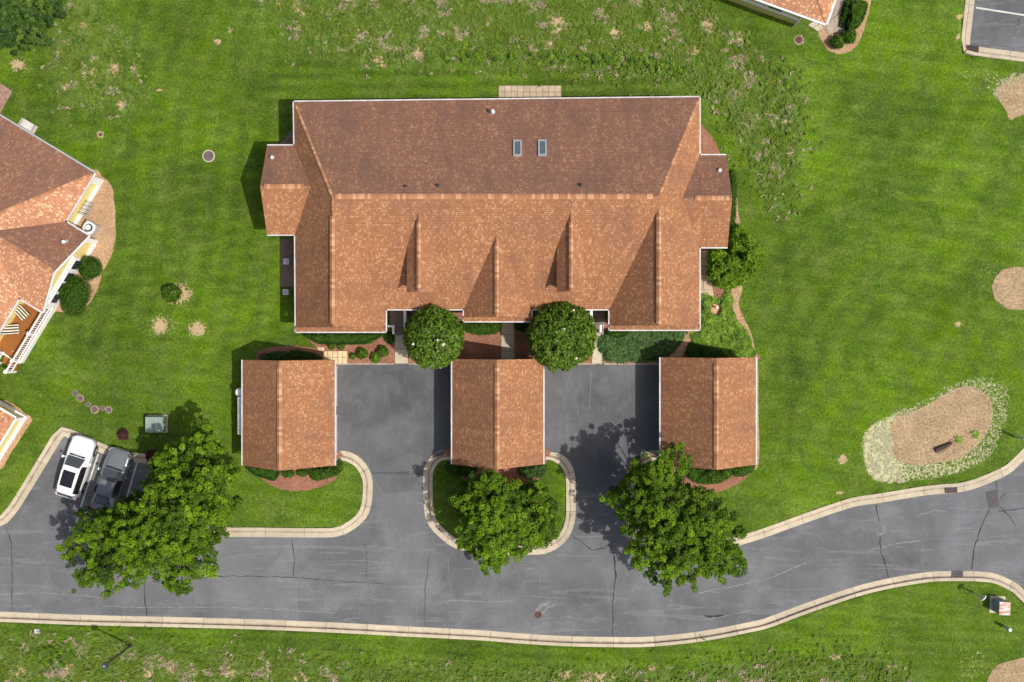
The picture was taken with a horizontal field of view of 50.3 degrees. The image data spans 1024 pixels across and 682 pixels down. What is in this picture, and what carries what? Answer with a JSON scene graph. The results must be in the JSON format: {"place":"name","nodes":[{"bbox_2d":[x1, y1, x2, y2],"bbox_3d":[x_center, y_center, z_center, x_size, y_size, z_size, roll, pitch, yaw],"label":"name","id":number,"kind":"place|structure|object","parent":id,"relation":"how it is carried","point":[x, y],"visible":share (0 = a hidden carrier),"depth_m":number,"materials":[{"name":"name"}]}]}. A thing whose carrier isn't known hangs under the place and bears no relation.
{"place":"outdoors","nodes":[
{"label":"outdoors","id":0,"kind":"place"},
{"bbox_2d":[336,365,450,492],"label":"driveway","id":1,"kind":"structure","parent":0,"point":[392,419],"depth_m":78.12,"materials":[{"name":"asphalt"}]},
{"bbox_2d":[260,96,731,332],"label":"townhouse building","id":2,"kind":"structure","parent":0,"point":[500,210],"depth_m":72.81,"materials":[{"name":"tile"}]},
{"bbox_2d":[0,0,1023,681],"bbox_3d":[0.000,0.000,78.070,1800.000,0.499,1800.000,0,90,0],"label":"ground","id":3,"kind":"structure","parent":0,"point":[868,302],"depth_m":78.00,"materials":[{"name":"green plant"}]},
{"bbox_2d":[0,84,12,113],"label":"corner patio","id":4,"kind":"structure","parent":3,"relation":"on","point":[5,93],"depth_m":77.95,"materials":[{"name":"concrete"}]},
{"bbox_2d":[0,400,27,460],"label":"neighbour house","id":5,"kind":"structure","parent":3,"relation":"on","point":[12,420],"depth_m":77.21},
{"bbox_2d":[0,400,31,468],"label":"mulch bed","id":6,"kind":"object","parent":3,"relation":"on","point":[22,430],"visible":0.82,"depth_m":77.99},
{"bbox_2d":[18,117,37,133],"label":"concrete pad","id":7,"kind":"object","parent":3,"relation":"on","point":[34,130],"visible":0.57,"depth_m":77.95,"materials":[{"name":"concrete"}]},
{"bbox_2d":[20,119,34,130],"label":"air conditioner","id":8,"kind":"object","parent":7,"relation":"on","point":[26,124],"visible":1,"depth_m":77.63,"materials":[{"name":"grey metal"}]},
{"bbox_2d":[0,303,56,373],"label":"deck","id":9,"kind":"structure","parent":3,"relation":"on","point":[26,345],"depth_m":77.45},
{"bbox_2d":[0,324,19,334],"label":"deck chair","id":10,"kind":"object","parent":9,"relation":"on","point":[9,330],"visible":0.87,"depth_m":77.05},
{"bbox_2d":[15,304,29,320],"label":"deck chair","id":11,"kind":"object","parent":9,"relation":"on","point":[21,313],"visible":0.75,"depth_m":77.06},
{"bbox_2d":[0,0,66,55],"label":"dark tree","id":12,"kind":"object","parent":3,"relation":"on","point":[25,17],"visible":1,"depth_m":73.64,"materials":[{"name":"green plant"}]},
{"bbox_2d":[0,114,103,340],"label":"neighbour house","id":13,"kind":"structure","parent":3,"relation":"on","point":[48,192],"depth_m":74.97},
{"bbox_2d":[69,259,80,270],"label":"window","id":14,"kind":"structure","parent":13,"relation":"in","point":[75,264],"depth_m":76.51,"materials":[{"name":"black glass"}]},
{"bbox_2d":[29,641,74,669],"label":"bank weeds","id":15,"kind":"object","parent":3,"relation":"on","point":[45,661],"visible":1,"depth_m":77.74,"materials":[{"name":"green plant"}]},
{"bbox_2d":[47,170,115,313],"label":"mulch bed","id":16,"kind":"object","parent":3,"relation":"on","point":[102,212],"visible":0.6,"depth_m":77.99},
{"bbox_2d":[58,275,92,316],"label":"clipped shrub","id":17,"kind":"object","parent":16,"relation":"on","point":[74,294],"visible":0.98,"depth_m":76.59,"materials":[{"name":"green plant"}]},
{"bbox_2d":[78,255,103,280],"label":"clipped shrub","id":18,"kind":"object","parent":16,"relation":"on","point":[90,268],"visible":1,"depth_m":76.77,"materials":[{"name":"green plant"}]},
{"bbox_2d":[82,220,100,236],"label":"air conditioner","id":19,"kind":"object","parent":16,"relation":"on","point":[91,228],"visible":0.96,"depth_m":77.14,"materials":[{"name":"grey metal"}]},
{"bbox_2d":[102,643,132,668],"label":"lamp post","id":20,"kind":"object","parent":3,"relation":"on","point":[105,665],"visible":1,"depth_m":74.19,"materials":[{"name":"metal"}]},
{"bbox_2d":[117,429,128,439],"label":"purple shrub","id":21,"kind":"object","parent":3,"relation":"on","point":[122,434],"visible":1,"depth_m":77.48,"materials":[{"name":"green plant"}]},
{"bbox_2d":[55,418,243,599],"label":"maple tree","id":22,"kind":"object","parent":3,"relation":"on","point":[186,485],"visible":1,"depth_m":71.82,"materials":[{"name":"green plant"}]},
{"bbox_2d":[145,415,167,432],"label":"utility cabinet","id":23,"kind":"object","parent":3,"relation":"on","point":[156,423],"visible":1,"depth_m":77.18,"materials":[{"name":"metal"}]},
{"bbox_2d":[162,284,181,302],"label":"shrub","id":24,"kind":"object","parent":3,"relation":"on","point":[172,293],"visible":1,"depth_m":77.19,"materials":[{"name":"green plant"}]},
{"bbox_2d":[202,150,214,161],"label":"manhole cover","id":25,"kind":"object","parent":3,"relation":"on","point":[208,155],"visible":1,"depth_m":77.97,"materials":[{"name":"metal"}]},
{"bbox_2d":[238,396,240,434],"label":"storage screen","id":26,"kind":"object","parent":3,"relation":"on","point":[239,415],"visible":0.2,"depth_m":76.28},
{"bbox_2d":[255,345,317,360],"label":"mulch bed","id":27,"kind":"object","parent":3,"relation":"on","point":[281,348],"visible":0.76,"depth_m":77.99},
{"bbox_2d":[258,350,289,360],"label":"shrub","id":28,"kind":"object","parent":27,"relation":"on","point":[278,355],"visible":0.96,"depth_m":77.70,"materials":[{"name":"green plant"}]},
{"bbox_2d":[287,349,321,359],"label":"shrub","id":29,"kind":"object","parent":27,"relation":"on","point":[301,355],"visible":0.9,"depth_m":77.66,"materials":[{"name":"green plant"}]},
{"bbox_2d":[280,129,292,143],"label":"mulch bed","id":30,"kind":"object","parent":3,"relation":"on","point":[288,139],"visible":0.18,"depth_m":77.99,"materials":[{"name":"grey soil"}]},
{"bbox_2d":[280,239,293,286],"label":"mulch bed","id":31,"kind":"object","parent":3,"relation":"on","point":[286,271],"visible":0.5,"depth_m":77.99,"materials":[{"name":"grey soil"}]},
{"bbox_2d":[241,360,336,470],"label":"garage","id":32,"kind":"structure","parent":3,"relation":"on","point":[288,416],"depth_m":73.95,"materials":[{"name":"ceramic"}]},
{"bbox_2d":[260,452,342,490],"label":"mulch bed","id":33,"kind":"object","parent":3,"relation":"on","point":[295,482],"visible":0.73,"depth_m":77.99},
{"bbox_2d":[245,466,280,480],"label":"shrub","id":34,"kind":"object","parent":33,"relation":"on","point":[270,475],"visible":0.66,"depth_m":77.40,"materials":[{"name":"green plant"}]},
{"bbox_2d":[281,470,294,477],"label":"shrub","id":35,"kind":"object","parent":33,"relation":"on","point":[288,474],"visible":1,"depth_m":77.75,"materials":[{"name":"green plant"}]},
{"bbox_2d":[295,469,307,476],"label":"shrub","id":36,"kind":"object","parent":33,"relation":"on","point":[301,472],"visible":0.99,"depth_m":77.73,"materials":[{"name":"green plant"}]},
{"bbox_2d":[307,458,343,480],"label":"shrub","id":37,"kind":"object","parent":33,"relation":"on","point":[324,472],"visible":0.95,"depth_m":77.47,"materials":[{"name":"green plant"}]},
{"bbox_2d":[323,351,346,363],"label":"paver path","id":38,"kind":"structure","parent":3,"relation":"on","point":[339,357],"depth_m":77.95,"materials":[{"name":"concrete"}]},
{"bbox_2d":[308,329,394,362],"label":"mulch bed","id":39,"kind":"object","parent":3,"relation":"on","point":[370,348],"visible":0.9,"depth_m":77.98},
{"bbox_2d":[302,332,387,344],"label":"clipped hedge","id":40,"kind":"object","parent":39,"relation":"on","point":[343,338],"visible":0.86,"depth_m":77.32,"materials":[{"name":"green plant"}]},
{"bbox_2d":[356,347,367,359],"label":"shrub","id":41,"kind":"object","parent":39,"relation":"on","point":[361,353],"visible":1,"depth_m":77.50,"materials":[{"name":"green plant"}]},
{"bbox_2d":[370,352,380,363],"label":"shrub","id":42,"kind":"object","parent":39,"relation":"on","point":[375,358],"visible":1,"depth_m":77.57,"materials":[{"name":"green plant"}]},
{"bbox_2d":[376,345,388,356],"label":"shrub","id":43,"kind":"object","parent":39,"relation":"on","point":[382,351],"visible":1,"depth_m":77.50,"materials":[{"name":"green plant"}]},
{"bbox_2d":[383,331,394,344],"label":"shrub","id":44,"kind":"object","parent":39,"relation":"on","point":[389,338],"visible":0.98,"depth_m":77.61,"materials":[{"name":"green plant"}]},
{"bbox_2d":[388,311,407,334],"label":"entry porch","id":45,"kind":"object","parent":3,"relation":"on","point":[398,318],"visible":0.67,"depth_m":77.60,"materials":[{"name":"wood"}]},
{"bbox_2d":[394,326,407,363],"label":"walkway","id":46,"kind":"structure","parent":3,"relation":"on","point":[401,355],"depth_m":77.94,"materials":[{"name":"concrete"}]},
{"bbox_2d":[408,311,500,362],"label":"mulch bed","id":47,"kind":"object","parent":3,"relation":"on","point":[485,346],"visible":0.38,"depth_m":77.98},
{"bbox_2d":[401,303,464,368],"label":"magnolia tree","id":48,"kind":"object","parent":47,"relation":"on","point":[433,335],"visible":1,"depth_m":73.37,"materials":[{"name":"green plant"}]},
{"bbox_2d":[460,321,502,335],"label":"shrub","id":49,"kind":"object","parent":47,"relation":"on","point":[479,329],"visible":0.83,"depth_m":77.40,"materials":[{"name":"green plant"}]},
{"bbox_2d":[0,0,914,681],"bbox_3d":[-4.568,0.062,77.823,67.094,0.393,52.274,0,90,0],"label":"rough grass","id":50,"kind":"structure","parent":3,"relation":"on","point":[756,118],"depth_m":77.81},
{"bbox_2d":[446,469,537,576],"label":"maple tree","id":51,"kind":"object","parent":3,"relation":"on","point":[497,528],"visible":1,"depth_m":72.36,"materials":[{"name":"green plant"}]},
{"bbox_2d":[443,448,550,483],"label":"mulch bed","id":52,"kind":"object","parent":3,"relation":"on","point":[510,473],"visible":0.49,"depth_m":77.99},
{"bbox_2d":[444,462,477,477],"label":"shrub","id":53,"kind":"object","parent":52,"relation":"on","point":[458,470],"visible":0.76,"depth_m":77.51,"materials":[{"name":"green plant"}]},
{"bbox_2d":[517,463,546,478],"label":"shrub","id":54,"kind":"object","parent":52,"relation":"on","point":[535,471],"visible":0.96,"depth_m":77.48,"materials":[{"name":"green plant"}]},
{"bbox_2d":[336,363,658,364],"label":"edging","id":55,"kind":"object","parent":3,"relation":"on","point":[450,364],"visible":0.65,"depth_m":77.98,"materials":[{"name":"concrete"}]},
{"bbox_2d":[451,359,544,468],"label":"garage","id":56,"kind":"structure","parent":3,"relation":"on","point":[497,414],"depth_m":73.94,"materials":[{"name":"ceramic"}]},
{"bbox_2d":[4,427,1010,641],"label":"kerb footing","id":57,"kind":"object","parent":3,"relation":"on","point":[446,541],"visible":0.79,"depth_m":78.17,"materials":[{"name":"beige concrete"}]},
{"bbox_2d":[501,323,514,359],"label":"walkway","id":58,"kind":"structure","parent":3,"relation":"on","point":[507,340],"depth_m":77.96,"materials":[{"name":"concrete"}]},
{"bbox_2d":[0,0,1023,646],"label":"kerb","id":59,"kind":"structure","parent":3,"relation":"on","point":[354,522],"depth_m":78.12,"materials":[{"name":"concrete"}]},
{"bbox_2d":[499,86,560,97],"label":"back patio","id":60,"kind":"structure","parent":3,"relation":"on","point":[529,92],"depth_m":77.95,"materials":[{"name":"concrete"}]},
{"bbox_2d":[520,478,561,549],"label":"maple tree","id":61,"kind":"object","parent":3,"relation":"on","point":[541,513],"visible":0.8,"depth_m":74.34,"materials":[{"name":"green plant"}]},
{"bbox_2d":[515,311,595,362],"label":"mulch bed","id":62,"kind":"object","parent":3,"relation":"on","point":[522,350],"visible":0.12,"depth_m":77.98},
{"bbox_2d":[513,323,528,331],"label":"shrub","id":63,"kind":"object","parent":62,"relation":"on","point":[521,327],"visible":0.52,"depth_m":77.54,"materials":[{"name":"green plant"}]},
{"bbox_2d":[524,302,597,372],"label":"magnolia tree","id":64,"kind":"object","parent":62,"relation":"on","point":[563,336],"visible":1,"depth_m":73.18,"materials":[{"name":"green plant"}]},
{"bbox_2d":[440,42,691,79],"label":"bank weeds","id":65,"kind":"object","parent":3,"relation":"on","point":[607,57],"visible":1,"depth_m":77.74,"materials":[{"name":"green plant"}]},
{"bbox_2d":[589,311,605,332],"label":"entry porch","id":66,"kind":"object","parent":3,"relation":"on","point":[598,317],"visible":0.62,"depth_m":77.60,"materials":[{"name":"wood"}]},
{"bbox_2d":[591,322,604,363],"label":"walkway","id":67,"kind":"structure","parent":3,"relation":"on","point":[597,357],"depth_m":77.95,"materials":[{"name":"concrete"}]},
{"bbox_2d":[602,320,697,362],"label":"mulch bed","id":68,"kind":"object","parent":3,"relation":"on","point":[605,329],"visible":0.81,"depth_m":77.98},
{"bbox_2d":[606,329,630,337],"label":"clipped hedge","id":69,"kind":"object","parent":68,"relation":"on","point":[617,334],"visible":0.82,"depth_m":77.47,"materials":[{"name":"green plant"}]},
{"bbox_2d":[596,331,687,364],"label":"juniper groundcover","id":70,"kind":"object","parent":68,"relation":"on","point":[628,347],"visible":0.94,"depth_m":77.63,"materials":[{"name":"green plant"}]},
{"bbox_2d":[605,331,682,359],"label":"juniper underlayer","id":71,"kind":"object","parent":68,"relation":"on","point":[653,357],"visible":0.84,"depth_m":77.80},
{"bbox_2d":[671,331,692,357],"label":"walkway","id":72,"kind":"structure","parent":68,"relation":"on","point":[680,351],"depth_m":77.98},
{"bbox_2d":[599,442,747,596],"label":"maple tree","id":73,"kind":"object","parent":3,"relation":"on","point":[690,528],"visible":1,"depth_m":71.41,"materials":[{"name":"green plant"}]},
{"bbox_2d":[659,357,756,469],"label":"garage","id":74,"kind":"structure","parent":3,"relation":"on","point":[708,412],"depth_m":73.86,"materials":[{"name":"ceramic"}]},
{"bbox_2d":[701,124,719,153],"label":"mulch bed","id":75,"kind":"object","parent":3,"relation":"on","point":[708,144],"visible":0.36,"depth_m":77.99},
{"bbox_2d":[672,466,750,492],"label":"mulch bed","id":76,"kind":"object","parent":3,"relation":"on","point":[728,483],"visible":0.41,"depth_m":77.99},
{"bbox_2d":[686,467,731,484],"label":"shrub","id":77,"kind":"object","parent":76,"relation":"on","point":[701,476],"visible":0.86,"depth_m":77.24,"materials":[{"name":"green plant"}]},
{"bbox_2d":[731,465,755,476],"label":"shrub","id":78,"kind":"object","parent":76,"relation":"on","point":[742,471],"visible":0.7,"depth_m":77.46,"materials":[{"name":"green plant"}]},
{"bbox_2d":[681,238,759,359],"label":"mulch bed","id":79,"kind":"object","parent":3,"relation":"on","point":[718,293],"visible":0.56,"depth_m":77.99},
{"bbox_2d":[685,341,727,357],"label":"shrub","id":80,"kind":"object","parent":79,"relation":"on","point":[698,350],"visible":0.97,"depth_m":77.59,"materials":[{"name":"green plant"}]},
{"bbox_2d":[711,303,720,314],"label":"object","id":81,"kind":"structure","parent":79,"relation":"on","point":[714,310],"depth_m":77.97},
{"bbox_2d":[689,288,756,357],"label":"grassy groundcover","id":82,"kind":"object","parent":79,"relation":"on","point":[716,328],"visible":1,"depth_m":77.66,"materials":[{"name":"green plant"}]},
{"bbox_2d":[705,223,763,290],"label":"tree","id":83,"kind":"object","parent":79,"relation":"on","point":[737,262],"visible":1,"depth_m":76.38,"materials":[{"name":"green plant"}]},
{"bbox_2d":[731,286,753,347],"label":"mulch bed","id":84,"kind":"object","parent":79,"relation":"on","point":[736,292],"visible":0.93,"depth_m":77.98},
{"bbox_2d":[729,169,737,237],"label":"shrub","id":85,"kind":"object","parent":3,"relation":"on","point":[733,183],"visible":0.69,"depth_m":77.65,"materials":[{"name":"green plant"}]},
{"bbox_2d":[754,349,759,469],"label":"mulch bed","id":86,"kind":"object","parent":3,"relation":"on","point":[756,466],"visible":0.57,"depth_m":77.99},
{"bbox_2d":[756,64,797,170],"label":"bank weeds","id":87,"kind":"object","parent":3,"relation":"on","point":[787,85],"visible":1,"depth_m":77.81,"materials":[{"name":"green plant"}]},
{"bbox_2d":[808,22,822,30],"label":"corner patio","id":88,"kind":"structure","parent":3,"relation":"on","point":[816,26],"depth_m":77.95,"materials":[{"name":"concrete"}]},
{"bbox_2d":[825,0,845,33],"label":"corner patio","id":89,"kind":"structure","parent":3,"relation":"on","point":[832,26],"depth_m":77.95,"materials":[{"name":"concrete"}]},
{"bbox_2d":[818,0,870,53],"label":"mulch bed","id":90,"kind":"object","parent":3,"relation":"on","point":[825,36],"visible":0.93,"depth_m":77.99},
{"bbox_2d":[829,35,843,49],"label":"shrub","id":91,"kind":"object","parent":90,"relation":"on","point":[837,41],"visible":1,"depth_m":77.25,"materials":[{"name":"green plant"}]},
{"bbox_2d":[839,0,851,27],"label":"shrub","id":92,"kind":"object","parent":90,"relation":"on","point":[843,16],"visible":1,"depth_m":77.68,"materials":[{"name":"green plant"}]},
{"bbox_2d":[840,28,856,43],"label":"shrub","id":93,"kind":"object","parent":90,"relation":"on","point":[849,35],"visible":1,"depth_m":77.08,"materials":[{"name":"green plant"}]},
{"bbox_2d":[844,0,868,29],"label":"clipped hedge","id":94,"kind":"object","parent":90,"relation":"on","point":[857,10],"visible":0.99,"depth_m":77.29,"materials":[{"name":"green plant"}]},
{"bbox_2d":[862,422,908,482],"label":"straw","id":95,"kind":"object","parent":3,"relation":"on","point":[886,465],"visible":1,"depth_m":77.96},
{"bbox_2d":[861,378,1009,482],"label":"straw","id":96,"kind":"object","parent":3,"relation":"on","point":[942,460],"visible":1,"depth_m":77.96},
{"bbox_2d":[890,386,992,464],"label":"mulch bed","id":97,"kind":"object","parent":3,"relation":"on","point":[920,436],"visible":1,"depth_m":77.99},
{"bbox_2d":[935,442,951,451],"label":"log","id":98,"kind":"object","parent":97,"relation":"on","point":[941,447],"visible":1,"depth_m":77.75,"materials":[{"name":"brown wood"}]},
{"bbox_2d":[970,0,1023,51],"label":"parking lot","id":99,"kind":"structure","parent":3,"relation":"on","point":[997,24],"depth_m":78.12,"materials":[{"name":"asphalt"}]},
{"bbox_2d":[965,45,978,52],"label":"storm drain grate","id":100,"kind":"object","parent":99,"relation":"on","point":[974,48],"visible":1,"depth_m":78.06,"materials":[{"name":"metal"}]},
{"bbox_2d":[989,596,1010,614],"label":"utility cabinet","id":101,"kind":"object","parent":3,"relation":"on","point":[1000,605],"visible":1,"depth_m":77.11,"materials":[{"name":"metal"}]},
{"bbox_2d":[987,658,1023,681],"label":"mulch bed","id":102,"kind":"object","parent":3,"relation":"on","point":[1011,671],"visible":1,"depth_m":77.99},
{"bbox_2d":[992,267,1023,309],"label":"mulch bed","id":103,"kind":"object","parent":3,"relation":"on","point":[1008,287],"visible":1,"depth_m":77.99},
{"bbox_2d":[995,73,1023,119],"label":"mulch bed","id":104,"kind":"object","parent":3,"relation":"on","point":[1012,99],"visible":1,"depth_m":77.99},
{"bbox_2d":[993,72,1023,100],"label":"straw","id":105,"kind":"object","parent":104,"relation":"on","point":[1012,76],"visible":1,"depth_m":77.96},
{"bbox_2d":[0,363,1023,636],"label":"road","id":106,"kind":"structure","parent":0,"point":[392,559],"depth_m":78.12,"materials":[{"name":"asphalt"}]},
{"bbox_2d":[54,435,97,500],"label":"white suv","id":107,"kind":"object","parent":106,"relation":"on","point":[82,451],"visible":1,"depth_m":76.94,"materials":[{"name":"paint"}]},
{"bbox_2d":[89,447,133,508],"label":"grey saloon car","id":108,"kind":"object","parent":106,"relation":"on","point":[117,466],"visible":0.88,"depth_m":77.09,"materials":[{"name":"paint"}]},
{"bbox_2d":[875,525,884,534],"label":"manhole cover","id":109,"kind":"object","parent":106,"relation":"on","point":[879,529],"visible":1,"depth_m":78.09,"materials":[{"name":"metal"}]},
{"bbox_2d":[545,365,658,494],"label":"driveway","id":110,"kind":"structure","parent":0,"point":[606,437],"depth_m":78.12,"materials":[{"name":"asphalt"}]},
{"bbox_2d":[701,250,713,296],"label":"side patio","id":111,"kind":"structure","parent":0,"point":[706,285],"depth_m":77.95,"materials":[{"name":"concrete"}]},
{"bbox_2d":[729,0,835,25],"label":"neighbour house","id":112,"kind":"structure","parent":0,"point":[794,12],"depth_m":74.88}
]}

